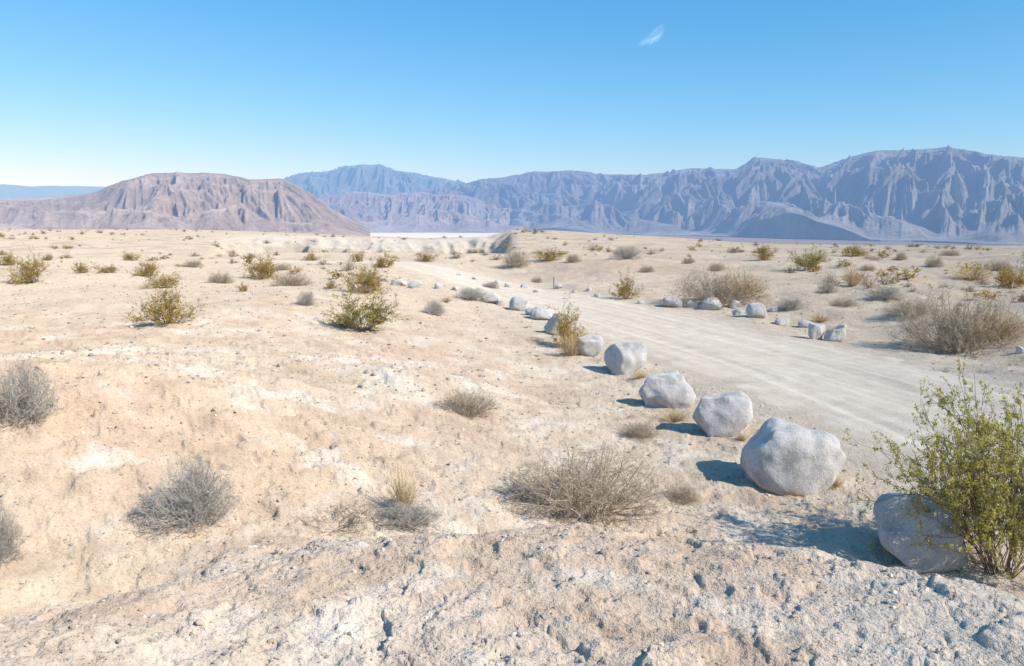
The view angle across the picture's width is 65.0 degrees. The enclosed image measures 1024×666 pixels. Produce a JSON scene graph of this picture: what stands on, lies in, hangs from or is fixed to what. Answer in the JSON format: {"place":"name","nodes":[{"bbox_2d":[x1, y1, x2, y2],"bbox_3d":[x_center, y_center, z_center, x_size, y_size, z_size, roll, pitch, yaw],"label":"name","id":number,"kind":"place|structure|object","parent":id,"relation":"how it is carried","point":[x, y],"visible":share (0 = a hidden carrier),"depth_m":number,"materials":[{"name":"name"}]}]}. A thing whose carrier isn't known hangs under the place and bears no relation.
{"place":"outdoors","nodes":[
{"label":"outdoors","id":0,"kind":"place"},
{"bbox_2d":[0,184,104,198],"bbox_3d":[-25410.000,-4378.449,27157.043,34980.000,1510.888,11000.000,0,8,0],"label":"hazy distant range","id":1,"kind":"structure","parent":0,"point":[12,191],"depth_m":26346.22,"materials":[{"name":"stone"}]},
{"bbox_2d":[0,172,369,235],"bbox_3d":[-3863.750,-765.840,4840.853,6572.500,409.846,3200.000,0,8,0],"label":"brown hills","id":2,"kind":"structure","parent":0,"point":[194,201],"depth_m":4063.53,"materials":[{"name":"stone"}]},
{"bbox_2d":[284,164,464,197],"bbox_3d":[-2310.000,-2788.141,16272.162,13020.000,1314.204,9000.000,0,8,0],"label":"mountain range","id":3,"kind":"structure","parent":0,"point":[379,178],"depth_m":15175.51,"materials":[{"name":"grey stone"}]},
{"bbox_2d":[317,191,529,232],"bbox_3d":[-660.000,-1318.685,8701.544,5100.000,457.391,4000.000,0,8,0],"label":"foothills","id":4,"kind":"structure","parent":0,"point":[419,212],"depth_m":8027.99,"materials":[{"name":"grey stone"}]},
{"bbox_2d":[0,229,1023,665],"bbox_3d":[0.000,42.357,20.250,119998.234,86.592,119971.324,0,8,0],"label":"desert ground","id":5,"kind":"structure","parent":0,"point":[436,577],"depth_m":8.33,"materials":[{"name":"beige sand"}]},
{"bbox_2d":[0,249,17,265],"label":"yellow desert shrub","id":6,"kind":"object","parent":5,"relation":"on","point":[7,260],"visible":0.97,"depth_m":41.26,"materials":[{"name":"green plant"}]},
{"bbox_2d":[0,503,29,567],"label":"gray burrobush","id":7,"kind":"object","parent":5,"relation":"on","point":[7,540],"visible":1,"depth_m":6.00,"materials":[{"name":"grey plant"}]},
{"bbox_2d":[1,241,53,284],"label":"yellow desert shrub","id":8,"kind":"object","parent":5,"relation":"on","point":[27,274],"visible":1,"depth_m":28.75,"materials":[{"name":"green plant"}]},
{"bbox_2d":[0,356,67,427],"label":"gray burrobush","id":9,"kind":"object","parent":5,"relation":"on","point":[29,401],"visible":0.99,"depth_m":7.89,"materials":[{"name":"grey plant"}]},
{"bbox_2d":[39,251,56,260],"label":"yellow desert shrub","id":10,"kind":"object","parent":5,"relation":"on","point":[47,258],"visible":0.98,"depth_m":49.79,"materials":[{"name":"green plant"}]},
{"bbox_2d":[70,258,91,273],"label":"yellow desert shrub","id":11,"kind":"object","parent":5,"relation":"on","point":[80,268],"visible":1,"depth_m":32.06,"materials":[{"name":"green plant"}]},
{"bbox_2d":[87,260,120,273],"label":"yellow desert shrub","id":12,"kind":"object","parent":5,"relation":"on","point":[111,268],"visible":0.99,"depth_m":32.65,"materials":[{"name":"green plant"}]},
{"bbox_2d":[119,250,140,260],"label":"yellow desert shrub","id":13,"kind":"object","parent":5,"relation":"on","point":[127,257],"visible":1,"depth_m":52.52,"materials":[{"name":"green plant"}]},
{"bbox_2d":[125,252,161,276],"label":"yellow desert shrub","id":14,"kind":"object","parent":5,"relation":"on","point":[150,267],"visible":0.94,"depth_m":32.50,"materials":[{"name":"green plant"}]},
{"bbox_2d":[132,263,184,288],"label":"yellow desert shrub","id":15,"kind":"object","parent":5,"relation":"on","point":[161,280],"visible":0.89,"depth_m":27.34,"materials":[{"name":"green plant"}]},
{"bbox_2d":[119,274,207,327],"bbox_3d":[-7.381,-0.676,16.751,1.675,1.152,1.375,0,8,0],"label":"yellow desert shrub","id":16,"kind":"object","parent":5,"relation":"on","point":[162,309],"visible":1,"depth_m":16.73,"materials":[{"name":"green plant"}]},
{"bbox_2d":[179,259,202,267],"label":"dry brown bush","id":17,"kind":"object","parent":5,"relation":"on","point":[195,264],"visible":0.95,"depth_m":40.58,"materials":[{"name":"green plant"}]},
{"bbox_2d":[133,449,248,540],"bbox_3d":[-2.681,1.283,6.688,0.813,0.677,0.812,0,8,3],"label":"gray burrobush","id":18,"kind":"object","parent":5,"relation":"on","point":[202,500],"visible":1,"depth_m":6.63,"materials":[{"name":"grey plant"}]},
{"bbox_2d":[205,270,235,283],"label":"dry brown bush","id":19,"kind":"object","parent":5,"relation":"on","point":[226,279],"visible":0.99,"depth_m":31.54,"materials":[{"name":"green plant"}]},
{"bbox_2d":[235,282,246,291],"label":"yellow desert shrub","id":20,"kind":"object","parent":5,"relation":"on","point":[244,288],"visible":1,"depth_m":25.15,"materials":[{"name":"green plant"}]},
{"bbox_2d":[241,250,281,279],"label":"yellow desert shrub","id":21,"kind":"object","parent":5,"relation":"on","point":[262,269],"visible":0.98,"depth_m":33.06,"materials":[{"name":"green plant"}]},
{"bbox_2d":[275,261,290,270],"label":"dry brown bush","id":22,"kind":"object","parent":5,"relation":"on","point":[281,268],"visible":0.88,"depth_m":37.35,"materials":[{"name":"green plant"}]},
{"bbox_2d":[269,270,314,286],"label":"dry brown bush","id":23,"kind":"object","parent":5,"relation":"on","point":[289,281],"visible":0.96,"depth_m":29.87,"materials":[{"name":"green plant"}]},
{"bbox_2d":[297,290,317,305],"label":"gray burrobush","id":24,"kind":"object","parent":5,"relation":"on","point":[308,299],"visible":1,"depth_m":20.51,"materials":[{"name":"grey plant"}]},
{"bbox_2d":[300,250,319,260],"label":"yellow desert shrub","id":25,"kind":"object","parent":5,"relation":"on","point":[312,257],"visible":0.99,"depth_m":52.04,"materials":[{"name":"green plant"}]},
{"bbox_2d":[325,277,339,288],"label":"yellow desert shrub","id":26,"kind":"object","parent":5,"relation":"on","point":[329,284],"visible":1,"depth_m":26.73,"materials":[{"name":"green plant"}]},
{"bbox_2d":[292,497,385,538],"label":"dead twigs","id":27,"kind":"object","parent":5,"relation":"on","point":[347,524],"visible":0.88,"depth_m":7.00,"materials":[{"name":"brown plant"}]},
{"bbox_2d":[347,247,366,261],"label":"yellow desert shrub","id":28,"kind":"object","parent":5,"relation":"on","point":[356,258],"visible":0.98,"depth_m":48.29,"materials":[{"name":"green plant"}]},
{"bbox_2d":[335,255,391,295],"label":"yellow desert shrub","id":29,"kind":"object","parent":5,"relation":"on","point":[369,283],"visible":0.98,"depth_m":25.85,"materials":[{"name":"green plant"}]},
{"bbox_2d":[315,277,412,331],"bbox_3d":[-3.638,-0.706,19.182,2.139,1.370,2.872,-3,8,-23],"label":"creosote bush","id":30,"kind":"object","parent":5,"relation":"on","point":[369,317],"visible":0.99,"depth_m":18.57,"materials":[{"name":"green plant"}]},
{"bbox_2d":[325,497,421,532],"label":"dead twigs","id":31,"kind":"object","parent":5,"relation":"on","point":[382,525],"visible":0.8,"depth_m":7.24,"materials":[{"name":"brown plant"}]},
{"bbox_2d":[371,248,399,267],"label":"yellow desert shrub","id":32,"kind":"object","parent":5,"relation":"on","point":[381,262],"visible":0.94,"depth_m":39.14,"materials":[{"name":"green plant"}]},
{"bbox_2d":[391,279,405,285],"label":"boulder","id":33,"kind":"object","parent":5,"relation":"on","point":[399,282],"visible":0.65,"depth_m":31.42,"materials":[{"name":"stone"}]},
{"bbox_2d":[383,454,424,510],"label":"dry grass tuft","id":34,"kind":"object","parent":5,"relation":"on","point":[403,496],"visible":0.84,"depth_m":7.65,"materials":[{"name":"beige plant"}]},
{"bbox_2d":[371,499,446,533],"bbox_3d":[-0.960,1.665,7.410,0.712,0.243,0.642,0,8,1],"label":"gray burrobush","id":35,"kind":"object","parent":5,"relation":"on","point":[410,515],"visible":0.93,"depth_m":7.37,"materials":[{"name":"grey plant"}]},
{"bbox_2d":[408,280,421,287],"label":"boulder","id":36,"kind":"object","parent":5,"relation":"on","point":[414,284],"visible":0.96,"depth_m":30.32,"materials":[{"name":"stone"}]},
{"bbox_2d":[404,248,439,261],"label":"yellow desert shrub","id":37,"kind":"object","parent":5,"relation":"on","point":[426,258],"visible":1,"depth_m":52.29,"materials":[{"name":"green plant"}]},
{"bbox_2d":[422,299,445,315],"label":"gray burrobush","id":38,"kind":"object","parent":5,"relation":"on","point":[433,309],"visible":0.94,"depth_m":23.89,"materials":[{"name":"grey plant"}]},
{"bbox_2d":[436,378,500,419],"bbox_3d":[-0.658,0.938,11.870,1.029,0.592,0.931,-2,8,-15],"label":"dry brown bush","id":39,"kind":"object","parent":5,"relation":"on","point":[471,406],"visible":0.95,"depth_m":11.81,"materials":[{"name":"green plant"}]},
{"bbox_2d":[454,287,488,301],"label":"gray burrobush","id":40,"kind":"object","parent":5,"relation":"on","point":[467,294],"visible":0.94,"depth_m":29.55,"materials":[{"name":"grey plant"}]},
{"bbox_2d":[0,227,1023,305],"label":"distant desert scrub","id":41,"kind":"object","parent":5,"relation":"on","point":[830,281],"visible":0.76,"depth_m":47.24,"materials":[{"name":"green plant"}]},
{"bbox_2d":[499,245,531,266],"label":"dry brown bush","id":42,"kind":"object","parent":5,"relation":"on","point":[514,262],"visible":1,"depth_m":49.30,"materials":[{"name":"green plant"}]},
{"bbox_2d":[509,296,528,310],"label":"boulder","id":43,"kind":"object","parent":5,"relation":"on","point":[518,303],"visible":0.88,"depth_m":28.49,"materials":[{"name":"stone"}]},
{"bbox_2d":[506,468,572,503],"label":"dead twigs","id":44,"kind":"object","parent":5,"relation":"on","point":[533,494],"visible":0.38,"depth_m":8.61,"materials":[{"name":"brown plant"}]},
{"bbox_2d":[529,306,552,319],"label":"boulder","id":45,"kind":"object","parent":5,"relation":"on","point":[539,313],"visible":0.78,"depth_m":26.21,"materials":[{"name":"stone"}]},
{"bbox_2d":[521,245,570,260],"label":"yellow desert shrub","id":46,"kind":"object","parent":5,"relation":"on","point":[551,258],"visible":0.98,"depth_m":52.25,"materials":[{"name":"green plant"}]},
{"bbox_2d":[544,313,572,335],"bbox_3d":[1.300,-0.180,22.275,0.810,0.781,0.690,0,8,0],"label":"boulder","id":47,"kind":"object","parent":5,"relation":"on","point":[547,328],"visible":0.43,"depth_m":22.05,"materials":[{"name":"stone"}]},
{"bbox_2d":[542,285,597,347],"bbox_3d":[1.536,-0.393,20.413,1.440,1.624,1.108,2,8,14],"label":"yellow desert shrub","id":48,"kind":"object","parent":5,"relation":"on","point":[564,324],"visible":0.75,"depth_m":20.38,"materials":[{"name":"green plant"}]},
{"bbox_2d":[550,321,595,356],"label":"dry grass tuft","id":49,"kind":"object","parent":5,"relation":"on","point":[568,351],"visible":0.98,"depth_m":19.11,"materials":[{"name":"beige plant"}]},
{"bbox_2d":[565,253,580,262],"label":"dry brown bush","id":50,"kind":"object","parent":5,"relation":"on","point":[573,258],"visible":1,"depth_m":49.58,"materials":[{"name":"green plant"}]},
{"bbox_2d":[487,437,681,528],"bbox_3d":[0.777,1.544,8.437,2.158,0.770,1.884,0,8,0],"label":"dry brown bush","id":51,"kind":"object","parent":5,"relation":"on","point":[588,486],"visible":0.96,"depth_m":8.30,"materials":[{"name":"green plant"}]},
{"bbox_2d":[577,335,603,356],"bbox_3d":[1.890,0.341,19.356,0.660,0.586,0.534,0,8,0],"label":"boulder","id":52,"kind":"object","parent":5,"relation":"on","point":[595,343],"visible":0.82,"depth_m":19.11,"materials":[{"name":"stone"}]},
{"bbox_2d":[604,341,646,374],"bbox_3d":[2.524,0.561,17.667,0.831,0.793,0.819,-4,9,-29],"label":"boulder","id":53,"kind":"object","parent":5,"relation":"on","point":[622,358],"visible":0.91,"depth_m":17.38,"materials":[{"name":"stone"}]},
{"bbox_2d":[609,244,643,259],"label":"gray burrobush","id":54,"kind":"object","parent":5,"relation":"on","point":[627,253],"visible":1,"depth_m":50.31,"materials":[{"name":"grey plant"}]},
{"bbox_2d":[609,269,643,299],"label":"yellow desert shrub","id":55,"kind":"object","parent":5,"relation":"on","point":[624,290],"visible":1,"depth_m":33.32,"materials":[{"name":"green plant"}]},
{"bbox_2d":[618,420,660,444],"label":"dry brown bush","id":56,"kind":"object","parent":5,"relation":"on","point":[643,431],"visible":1,"depth_m":11.96,"materials":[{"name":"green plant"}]},
{"bbox_2d":[632,370,648,377],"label":"dry grass tuft","id":57,"kind":"object","parent":5,"relation":"on","point":[641,375],"visible":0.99,"depth_m":16.81,"materials":[{"name":"beige plant"}]},
{"bbox_2d":[639,265,656,272],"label":"dry brown bush","id":58,"kind":"object","parent":5,"relation":"on","point":[644,269],"visible":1,"depth_m":43.53,"materials":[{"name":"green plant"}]},
{"bbox_2d":[639,370,695,408],"bbox_3d":[2.800,1.068,14.586,0.960,0.744,0.884,0,8,0],"label":"boulder","id":59,"kind":"object","parent":5,"relation":"on","point":[670,389],"visible":0.91,"depth_m":14.31,"materials":[{"name":"stone"}]},
{"bbox_2d":[650,403,691,421],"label":"dry grass tuft","id":60,"kind":"object","parent":5,"relation":"on","point":[673,414],"visible":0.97,"depth_m":13.21,"materials":[{"name":"beige plant"}]},
{"bbox_2d":[663,296,681,306],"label":"boulder","id":61,"kind":"object","parent":5,"relation":"on","point":[669,301],"visible":0.95,"depth_m":30.30,"materials":[{"name":"stone"}]},
{"bbox_2d":[662,476,704,505],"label":"dry brown bush","id":62,"kind":"object","parent":5,"relation":"on","point":[683,492],"visible":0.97,"depth_m":9.12,"materials":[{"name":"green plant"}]},
{"bbox_2d":[686,300,696,306],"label":"rock","id":63,"kind":"object","parent":5,"relation":"on","point":[689,303],"visible":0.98,"depth_m":30.05,"materials":[{"name":"stone"}]},
{"bbox_2d":[700,297,721,309],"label":"boulder","id":64,"kind":"object","parent":5,"relation":"on","point":[713,304],"visible":0.82,"depth_m":29.44,"materials":[{"name":"stone"}]},
{"bbox_2d":[708,263,724,270],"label":"dry brown bush","id":65,"kind":"object","parent":5,"relation":"on","point":[718,267],"visible":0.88,"depth_m":42.70,"materials":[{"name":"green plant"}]},
{"bbox_2d":[668,259,773,304],"bbox_3d":[7.912,-2.039,30.584,3.984,1.806,3.604,3,8,21],"label":"dry brown bush","id":66,"kind":"object","parent":5,"relation":"on","point":[718,292],"visible":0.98,"depth_m":30.25,"materials":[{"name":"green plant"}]},
{"bbox_2d":[692,391,752,437],"bbox_3d":[3.250,1.278,12.397,0.910,0.805,0.800,0,8,0],"label":"boulder","id":67,"kind":"object","parent":5,"relation":"on","point":[725,415],"visible":0.89,"depth_m":12.10,"materials":[{"name":"stone"}]},
{"bbox_2d":[728,300,740,308],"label":"rock","id":68,"kind":"object","parent":5,"relation":"on","point":[735,304],"visible":0.94,"depth_m":29.57,"materials":[{"name":"stone"}]},
{"bbox_2d":[732,308,744,314],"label":"rock","id":69,"kind":"object","parent":5,"relation":"on","point":[737,311],"visible":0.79,"depth_m":27.32,"materials":[{"name":"stone"}]},
{"bbox_2d":[732,432,749,440],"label":"dry grass tuft","id":70,"kind":"object","parent":5,"relation":"on","point":[741,437],"visible":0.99,"depth_m":11.83,"materials":[{"name":"beige plant"}]},
{"bbox_2d":[717,267,778,294],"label":"dry grass tuft","id":71,"kind":"object","parent":5,"relation":"on","point":[748,283],"visible":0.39,"depth_m":31.54,"materials":[{"name":"beige plant"}]},
{"bbox_2d":[746,302,766,318],"bbox_3d":[8.080,-0.706,26.618,0.650,0.598,0.617,0,8,0],"label":"boulder","id":72,"kind":"object","parent":5,"relation":"on","point":[755,310],"visible":0.89,"depth_m":26.43,"materials":[{"name":"stone"}]},
{"bbox_2d":[746,236,778,260],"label":"yellow desert shrub","id":73,"kind":"object","parent":5,"relation":"on","point":[764,257],"visible":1,"depth_m":55.08,"materials":[{"name":"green plant"}]},
{"bbox_2d":[774,317,788,325],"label":"boulder","id":74,"kind":"object","parent":5,"relation":"on","point":[781,321],"visible":0.94,"depth_m":25.37,"materials":[{"name":"stone"}]},
{"bbox_2d":[775,296,807,310],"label":"gray burrobush","id":75,"kind":"object","parent":5,"relation":"on","point":[790,302],"visible":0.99,"depth_m":27.79,"materials":[{"name":"grey plant"}]},
{"bbox_2d":[740,417,845,495],"bbox_3d":[3.400,1.526,9.851,1.180,0.952,1.061,0,8,0],"label":"boulder","id":76,"kind":"object","parent":5,"relation":"on","point":[779,456],"visible":0.94,"depth_m":9.42,"materials":[{"name":"stone"}]},
{"bbox_2d":[798,320,812,327],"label":"boulder","id":77,"kind":"object","parent":5,"relation":"on","point":[803,323],"visible":0.77,"depth_m":24.89,"materials":[{"name":"stone"}]},
{"bbox_2d":[783,241,832,270],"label":"creosote bush","id":78,"kind":"object","parent":5,"relation":"on","point":[814,260],"visible":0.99,"depth_m":43.30,"materials":[{"name":"green plant"}]},
{"bbox_2d":[808,323,824,339],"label":"boulder","id":79,"kind":"object","parent":5,"relation":"on","point":[816,331],"visible":0.84,"depth_m":22.03,"materials":[{"name":"stone"}]},
{"bbox_2d":[799,309,836,322],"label":"dry grass tuft","id":80,"kind":"object","parent":5,"relation":"on","point":[819,320],"visible":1,"depth_m":25.69,"materials":[{"name":"beige plant"}]},
{"bbox_2d":[815,282,838,292],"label":"gray burrobush","id":81,"kind":"object","parent":5,"relation":"on","point":[824,288],"visible":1,"depth_m":30.45,"materials":[{"name":"grey plant"}]},
{"bbox_2d":[823,328,845,341],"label":"boulder","id":82,"kind":"object","parent":5,"relation":"on","point":[835,335],"visible":0.81,"depth_m":21.78,"materials":[{"name":"stone"}]},
{"bbox_2d":[831,476,848,488],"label":"dry grass tuft","id":83,"kind":"object","parent":5,"relation":"on","point":[835,484],"visible":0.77,"depth_m":9.53,"materials":[{"name":"beige plant"}]},
{"bbox_2d":[828,296,859,307],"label":"dry brown bush","id":84,"kind":"object","parent":5,"relation":"on","point":[848,302],"visible":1,"depth_m":27.48,"materials":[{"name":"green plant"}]},
{"bbox_2d":[831,242,872,256],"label":"yellow desert shrub","id":85,"kind":"object","parent":5,"relation":"on","point":[855,250],"visible":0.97,"depth_m":66.34,"materials":[{"name":"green plant"}]},
{"bbox_2d":[838,255,869,286],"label":"dry grass tuft","id":86,"kind":"object","parent":5,"relation":"on","point":[850,283],"visible":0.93,"depth_m":32.93,"materials":[{"name":"beige plant"}]},
{"bbox_2d":[858,263,876,270],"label":"dry brown bush","id":87,"kind":"object","parent":5,"relation":"on","point":[865,267],"visible":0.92,"depth_m":42.08,"materials":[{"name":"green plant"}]},
{"bbox_2d":[864,283,907,300],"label":"gray burrobush","id":88,"kind":"object","parent":5,"relation":"on","point":[887,294],"visible":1,"depth_m":27.90,"materials":[{"name":"grey plant"}]},
{"bbox_2d":[895,252,907,260],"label":"dry brown bush","id":89,"kind":"object","parent":5,"relation":"on","point":[900,257],"visible":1,"depth_m":50.01,"materials":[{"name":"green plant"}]},
{"bbox_2d":[880,298,938,316],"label":"dry brown bush","id":90,"kind":"object","parent":5,"relation":"on","point":[903,308],"visible":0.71,"depth_m":24.86,"materials":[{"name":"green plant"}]},
{"bbox_2d":[873,492,967,573],"bbox_3d":[3.898,1.853,7.591,0.773,0.732,0.992,7,11,43],"label":"boulder","id":91,"kind":"object","parent":5,"relation":"on","point":[897,541],"visible":0.75,"depth_m":7.30,"materials":[{"name":"stone"}]},
{"bbox_2d":[839,356,1023,579],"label":"creosote bush","id":92,"kind":"object","parent":5,"relation":"on","point":[995,504],"visible":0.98,"depth_m":7.00,"materials":[{"name":"green plant"}]},
{"bbox_2d":[922,255,944,266],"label":"dry brown bush","id":93,"kind":"object","parent":5,"relation":"on","point":[932,262],"visible":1,"depth_m":47.52,"materials":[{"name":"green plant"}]},
{"bbox_2d":[940,249,961,255],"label":"dry brown bush","id":94,"kind":"object","parent":5,"relation":"on","point":[949,252],"visible":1,"depth_m":62.74,"materials":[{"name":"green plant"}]},
{"bbox_2d":[886,273,1023,356],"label":"dry brown bush","id":95,"kind":"object","parent":5,"relation":"on","point":[947,330],"visible":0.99,"depth_m":19.72,"materials":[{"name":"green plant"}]},
{"bbox_2d":[937,258,998,280],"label":"dry grass tuft","id":96,"kind":"object","parent":5,"relation":"on","point":[965,275],"visible":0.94,"depth_m":38.49,"materials":[{"name":"beige plant"}]},
{"bbox_2d":[931,281,1023,339],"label":"bush","id":97,"kind":"object","parent":5,"relation":"on","point":[1013,324],"visible":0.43,"depth_m":20.17,"materials":[{"name":"beige plant"}]},
{"bbox_2d":[984,257,1012,270],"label":"dry brown bush","id":98,"kind":"object","parent":5,"relation":"on","point":[996,265],"visible":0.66,"depth_m":44.43,"materials":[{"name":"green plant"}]},
{"bbox_2d":[986,254,1023,287],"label":"yellow desert shrub","id":99,"kind":"object","parent":5,"relation":"on","point":[1012,278],"visible":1,"depth_m":32.73,"materials":[{"name":"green plant"}]},
{"bbox_2d":[1015,346,1023,353],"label":"rock","id":100,"kind":"object","parent":5,"relation":"on","point":[1019,349],"visible":1,"depth_m":18.54,"materials":[{"name":"stone"}]},
{"bbox_2d":[0,0,1023,186],"label":"sky","id":101,"kind":"structure","parent":0,"point":[98,93],"materials":[{"name":"blue"}]},
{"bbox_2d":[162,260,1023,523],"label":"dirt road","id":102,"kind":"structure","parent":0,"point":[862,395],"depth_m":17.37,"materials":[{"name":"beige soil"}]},
{"bbox_2d":[480,293,499,303],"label":"boulder","id":103,"kind":"object","parent":102,"relation":"on","point":[493,297],"visible":0.8,"depth_m":29.57,"materials":[{"name":"stone"}]},
{"bbox_2d":[483,282,499,288],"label":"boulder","id":104,"kind":"object","parent":102,"relation":"on","point":[494,285],"visible":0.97,"depth_m":36.60,"materials":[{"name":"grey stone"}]},
{"bbox_2d":[390,145,1023,245],"bbox_3d":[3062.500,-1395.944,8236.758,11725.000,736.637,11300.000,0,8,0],"label":"mountain range","id":105,"kind":"structure","parent":0,"point":[948,194],"depth_m":5524.57,"materials":[{"name":"grey stone"}]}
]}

